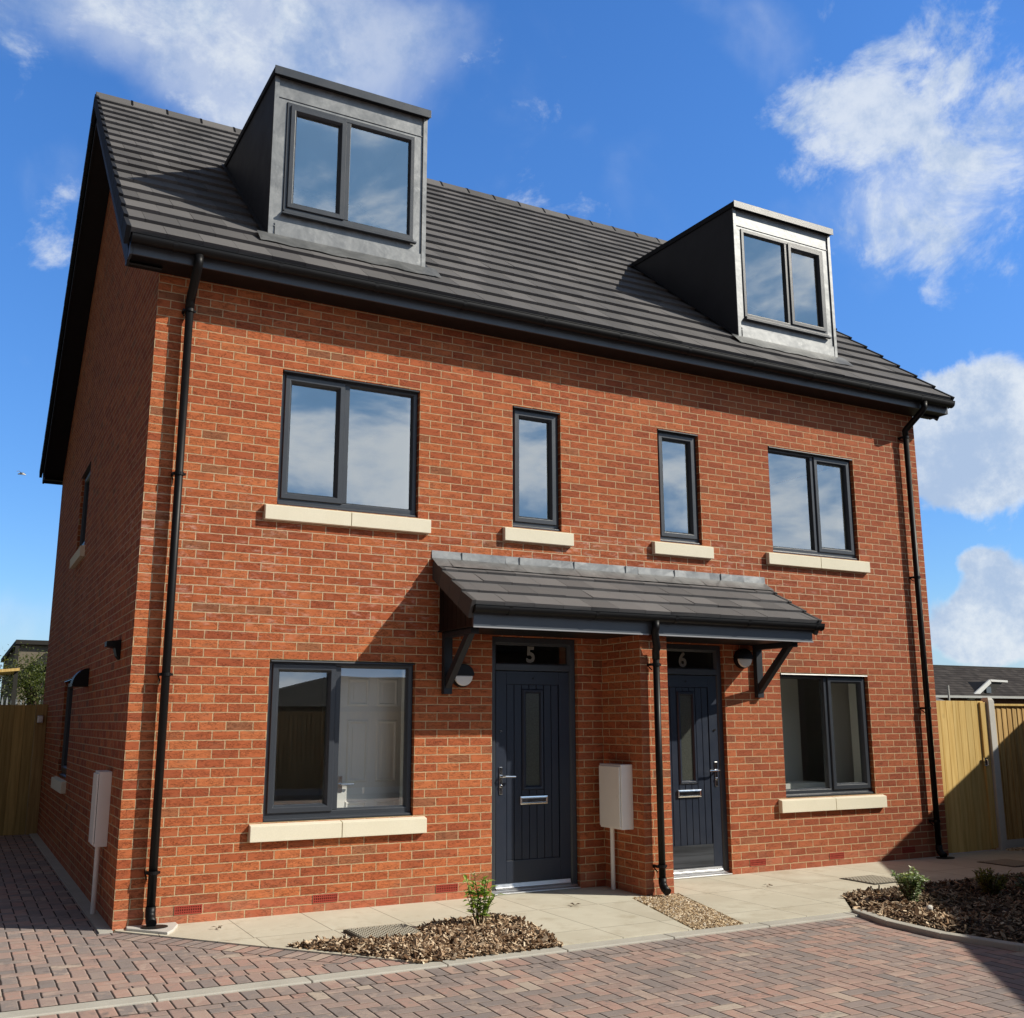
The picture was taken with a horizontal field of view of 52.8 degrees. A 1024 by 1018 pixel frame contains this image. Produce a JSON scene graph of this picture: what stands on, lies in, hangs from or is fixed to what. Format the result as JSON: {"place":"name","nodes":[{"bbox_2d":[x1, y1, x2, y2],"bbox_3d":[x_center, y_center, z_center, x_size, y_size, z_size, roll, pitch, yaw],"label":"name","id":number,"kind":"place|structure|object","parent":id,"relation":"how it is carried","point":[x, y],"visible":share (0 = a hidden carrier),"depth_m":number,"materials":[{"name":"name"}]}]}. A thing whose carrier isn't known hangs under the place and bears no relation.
{"place":"outdoors","nodes":[
{"label":"outdoors","id":0,"kind":"place"},
{"bbox_2d":[0,640,48,724],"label":"flat roofed building","id":1,"kind":"structure","parent":0,"point":[40,645],"depth_m":35.06,"materials":[{"name":"brick"}]},
{"bbox_2d":[32,666,45,724],"bbox_3d":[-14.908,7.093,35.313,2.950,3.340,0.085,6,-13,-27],"label":"tree","id":2,"kind":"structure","parent":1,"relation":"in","point":[37,666],"depth_m":34.95,"materials":[{"name":"green plant"}]},
{"bbox_2d":[0,834,404,1011],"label":"driveway","id":3,"kind":"structure","parent":0,"point":[54,942],"depth_m":7.13,"materials":[{"name":"brown brick"}]},
{"bbox_2d":[25,704,47,834],"bbox_3d":[-6.908,3.793,14.990,0.152,1.880,0.110,6,-13,-27],"label":"gate post","id":4,"kind":"object","parent":3,"relation":"on","point":[32,814],"visible":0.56,"depth_m":14.94,"materials":[{"name":"brown wood"}]},
{"bbox_2d":[0,705,35,835],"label":"side gate","id":5,"kind":"structure","parent":4,"relation":"attached to","point":[17,722],"depth_m":14.85,"materials":[{"name":"brown wood"}]},
{"bbox_2d":[37,715,43,722],"bbox_3d":[-6.879,3.065,15.047,0.080,0.110,0.077,6,-13,-27],"label":"key box","id":6,"kind":"object","parent":4,"relation":"attached to","point":[39,718],"visible":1,"depth_m":15.02,"materials":[{"name":"metal"}]},
{"bbox_2d":[0,960,409,1011],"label":"block edging","id":7,"kind":"object","parent":3,"relation":"on","point":[67,999],"visible":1,"depth_m":6.27,"materials":[{"name":"grey concrete"}]},
{"bbox_2d":[103,933,412,966],"bbox_3d":[-1.846,3.100,7.257,2.541,0.001,0.200,-5,-13,23],"label":"block edging","id":8,"kind":"object","parent":3,"relation":"on","point":[248,949],"visible":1,"depth_m":7.27,"materials":[{"name":"grey concrete"}]},
{"bbox_2d":[0,0,1023,693],"label":"sky","id":9,"kind":"structure","parent":0,"point":[895,128],"materials":[{"name":"blue"}]},
{"bbox_2d":[106,921,1023,1017],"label":"shared drive","id":10,"kind":"structure","parent":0,"point":[871,969],"depth_m":6.27,"materials":[{"name":"brown brick"}]},
{"bbox_2d":[30,917,870,1017],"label":"block edging","id":11,"kind":"object","parent":10,"relation":"on","point":[212,999],"visible":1,"depth_m":6.61,"materials":[{"name":"grey concrete"}]},
{"bbox_2d":[114,849,1023,962],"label":"paving slabs","id":12,"kind":"structure","parent":0,"point":[601,913],"depth_m":8.78,"materials":[{"name":"concrete"}]},
{"bbox_2d":[126,922,177,934],"bbox_3d":[-2.725,3.211,7.870,0.379,0.035,0.395,6,-13,-27],"label":"drain gully","id":13,"kind":"object","parent":12,"relation":"on","point":[165,928],"visible":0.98,"depth_m":7.87,"materials":[{"name":"concrete"}]},
{"bbox_2d":[287,912,562,963],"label":"bark mulch","id":14,"kind":"object","parent":12,"relation":"on","point":[452,938],"visible":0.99,"depth_m":7.28,"materials":[{"name":"wood"}]},
{"bbox_2d":[343,923,422,938],"bbox_3d":[-0.955,3.182,7.739,0.500,0.042,0.440,6,-13,-27],"label":"drain cover","id":15,"kind":"object","parent":14,"relation":"on","point":[383,930],"visible":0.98,"depth_m":7.74,"materials":[{"name":"metal"}]},
{"bbox_2d":[459,871,504,923],"bbox_3d":[-0.222,2.998,7.943,0.387,0.397,0.263,-1,-12,3],"label":"leafy shrub","id":16,"kind":"object","parent":14,"relation":"on","point":[483,891],"visible":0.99,"depth_m":7.92,"materials":[{"name":"green plant"}]},
{"bbox_2d":[633,893,742,929],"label":"gravel","id":17,"kind":"structure","parent":12,"relation":"on","point":[688,912],"depth_m":8.60,"materials":[{"name":"beige gravel"}]},
{"bbox_2d":[839,875,898,884],"bbox_3d":[3.613,3.719,10.318,0.460,0.042,0.460,6,-13,-27],"label":"drain cover","id":18,"kind":"object","parent":12,"relation":"on","point":[872,879],"visible":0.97,"depth_m":10.28,"materials":[{"name":"metal"}]},
{"bbox_2d":[936,856,954,858],"bbox_3d":[5.024,4.048,11.960,0.240,0.020,0.170,6,-13,-27],"label":"drain gully","id":19,"kind":"object","parent":12,"relation":"on","point":[947,857],"visible":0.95,"depth_m":11.96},
{"bbox_2d":[980,697,1007,849],"bbox_3d":[6.044,3.336,12.945,0.110,1.910,0.120,6,-13,-27],"label":"concrete post","id":20,"kind":"object","parent":12,"relation":"on","point":[996,778],"visible":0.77,"depth_m":12.89,"materials":[{"name":"grey concrete"}]},
{"bbox_2d":[936,701,998,852],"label":"garden gate","id":21,"kind":"structure","parent":20,"relation":"attached to","point":[970,812],"depth_m":12.71,"materials":[{"name":"brown wood"}]},
{"bbox_2d":[979,859,1023,866],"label":"drain cover","id":22,"kind":"object","parent":12,"relation":"on","point":[1010,863],"visible":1,"depth_m":11.50,"materials":[{"name":"metal"}]},
{"bbox_2d":[994,704,1023,847],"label":"timber fence","id":23,"kind":"object","parent":12,"relation":"on","point":[1009,718],"visible":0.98,"depth_m":13.12,"materials":[{"name":"wood"}]},
{"bbox_2d":[1006,847,1023,850],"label":"gravel","id":24,"kind":"structure","parent":0,"point":[1016,849],"depth_m":12.68,"materials":[{"name":"stone"}]},
{"label":"ground","id":25,"kind":"structure","parent":0,"visible":0},
{"bbox_2d":[0,668,19,704],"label":"timber shelter","id":26,"kind":"object","parent":25,"relation":"on","point":[12,671],"visible":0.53,"depth_m":26.26,"materials":[{"name":"brown wood"}]},
{"bbox_2d":[0,648,25,703],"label":"bare tree","id":27,"kind":"object","parent":25,"relation":"on","point":[5,678],"visible":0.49,"depth_m":30.95,"materials":[{"name":"green plant"}]},
{"bbox_2d":[1,697,40,704],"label":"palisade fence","id":28,"kind":"object","parent":25,"relation":"on","point":[15,703],"visible":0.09,"depth_m":32.69,"materials":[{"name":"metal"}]},
{"bbox_2d":[0,642,47,713],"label":"tree","id":29,"kind":"object","parent":25,"relation":"on","point":[31,695],"visible":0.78,"depth_m":27.87,"materials":[{"name":"green plant"}]},
{"bbox_2d":[29,833,112,933],"bbox_3d":[-5.211,4.051,11.747,0.099,0.062,9.060,6,-13,-27],"label":"wall edging","id":30,"kind":"object","parent":25,"relation":"on","point":[99,923],"depth_m":9.82,"materials":[{"name":"concrete"}]},
{"bbox_2d":[0,912,859,1017],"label":"kerb","id":31,"kind":"structure","parent":25,"relation":"on","point":[78,1007],"depth_m":6.67,"materials":[{"name":"concrete"}]},
{"bbox_2d":[37,65,954,932],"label":"semi detached house","id":32,"kind":"structure","parent":25,"relation":"on","point":[423,537],"depth_m":10.30,"materials":[{"name":"red brick"}]},
{"bbox_2d":[59,679,72,777],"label":"window","id":33,"kind":"structure","parent":32,"relation":"in","point":[70,689],"depth_m":12.99,"materials":[{"name":"grey plastic"}]},
{"bbox_2d":[79,462,90,546],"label":"window","id":34,"kind":"structure","parent":32,"relation":"in","point":[86,476],"depth_m":13.55,"materials":[{"name":"grey plastic"}]},
{"bbox_2d":[263,660,414,821],"bbox_3d":[-1.510,2.022,9.083,1.338,1.342,0.155,6,-13,-27],"label":"window","id":35,"kind":"structure","parent":32,"relation":"in","point":[328,809],"depth_m":9.00,"materials":[{"name":"grey plastic"}]},
{"bbox_2d":[277,370,418,517],"bbox_3d":[-1.514,-0.583,9.619,1.338,1.247,0.155,6,-13,-27],"label":"window","id":36,"kind":"structure","parent":32,"relation":"in","point":[342,386],"depth_m":9.55,"materials":[{"name":"grey plastic"}]},
{"bbox_2d":[282,102,414,240],"bbox_3d":[-1.614,-3.339,10.314,1.342,1.175,0.125,6,-13,-27],"label":"dormer window","id":37,"kind":"structure","parent":32,"relation":"in","point":[344,125],"depth_m":10.22,"materials":[{"name":"grey plastic"}]},
{"bbox_2d":[337,668,401,807],"bbox_3d":[-1.298,2.470,9.474,0.700,2.030,0.104,8,-14,-33],"label":"internal door","id":38,"kind":"structure","parent":32,"relation":"in","point":[370,699],"depth_m":9.55,"materials":[{"name":"white paint"}]},
{"bbox_2d":[495,671,570,883],"bbox_3d":[0.211,2.543,9.888,0.812,1.949,0.122,6,-13,-27],"label":"front door","id":39,"kind":"structure","parent":32,"relation":"in","point":[532,775],"depth_m":9.89,"materials":[{"name":"blue wood"}]},
{"bbox_2d":[512,406,559,530],"bbox_3d":[0.223,-0.399,10.525,0.550,1.247,0.155,6,-13,-27],"label":"window","id":40,"kind":"structure","parent":32,"relation":"in","point":[551,524],"depth_m":10.53,"materials":[{"name":"grey plastic"}]},
{"bbox_2d":[657,429,699,544],"bbox_3d":[1.803,-0.232,11.349,0.550,1.247,0.155,6,-13,-27],"label":"window","id":41,"kind":"structure","parent":32,"relation":"in","point":[692,537],"depth_m":11.36,"materials":[{"name":"grey plastic"}]},
{"bbox_2d":[667,675,722,869],"bbox_3d":[1.844,2.715,10.739,0.812,1.949,0.122,6,-13,-27],"label":"front door","id":42,"kind":"structure","parent":32,"relation":"in","point":[692,705],"depth_m":10.79,"materials":[{"name":"blue wood"}]},
{"bbox_2d":[740,229,828,335],"bbox_3d":[3.398,-2.809,12.928,1.347,1.175,0.125,6,-13,-27],"label":"dormer window","id":43,"kind":"structure","parent":32,"relation":"in","point":[786,248],"depth_m":12.96,"materials":[{"name":"grey plastic"}]},
{"bbox_2d":[768,446,856,559],"bbox_3d":[3.541,-0.048,12.256,1.338,1.247,0.155,6,-13,-27],"label":"window","id":44,"kind":"structure","parent":32,"relation":"in","point":[811,459],"depth_m":12.32,"materials":[{"name":"grey plastic"}]},
{"bbox_2d":[780,673,873,797],"bbox_3d":[3.545,2.557,11.720,1.338,1.342,0.155,6,-13,-27],"label":"window","id":45,"kind":"structure","parent":32,"relation":"in","point":[831,788],"depth_m":11.78,"materials":[{"name":"grey plastic"}]},
{"bbox_2d":[841,872,1023,943],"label":"bark mulch","id":46,"kind":"object","parent":25,"relation":"on","point":[966,906],"visible":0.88,"depth_m":8.66,"materials":[{"name":"wood"}]},
{"bbox_2d":[891,866,929,901],"bbox_3d":[3.487,3.277,9.032,0.344,0.316,0.310,6,-13,-27],"label":"variegated shrub","id":47,"kind":"object","parent":46,"relation":"on","point":[911,882],"visible":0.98,"depth_m":8.97,"materials":[{"name":"green plant"}]},
{"bbox_2d":[925,905,932,911],"bbox_3d":[3.430,3.283,8.479,0.068,0.056,0.050,6,-13,-27],"label":"stone","id":48,"kind":"object","parent":46,"relation":"on","point":[927,907],"visible":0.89,"depth_m":8.46,"materials":[{"name":"white stone"}]},
{"bbox_2d":[971,867,1013,894],"bbox_3d":[4.337,3.389,9.362,0.357,0.286,0.409,6,-13,-27],"label":"conifer shrub","id":49,"kind":"object","parent":46,"relation":"on","point":[984,879],"visible":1,"depth_m":9.31,"materials":[{"name":"green plant"}]},
{"bbox_2d":[1012,873,1023,891],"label":"evergreen shrub","id":50,"kind":"object","parent":46,"relation":"on","point":[1020,882],"visible":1,"depth_m":8.93,"materials":[{"name":"green plant"}]},
{"bbox_2d":[852,909,1023,951],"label":"bed kerb","id":51,"kind":"structure","parent":25,"relation":"on","point":[945,935],"depth_m":7.68,"materials":[{"name":"concrete"}]},
{"bbox_2d":[947,685,949,700],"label":"vent pole","id":52,"kind":"object","parent":25,"relation":"on","point":[948,692],"visible":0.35,"depth_m":52.80,"materials":[{"name":"plastic"}]},
{"bbox_2d":[933,665,1023,703],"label":"bungalow","id":53,"kind":"object","parent":25,"relation":"on","point":[1001,685],"visible":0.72,"depth_m":67.28,"materials":[{"name":"grey tile"}]}
]}

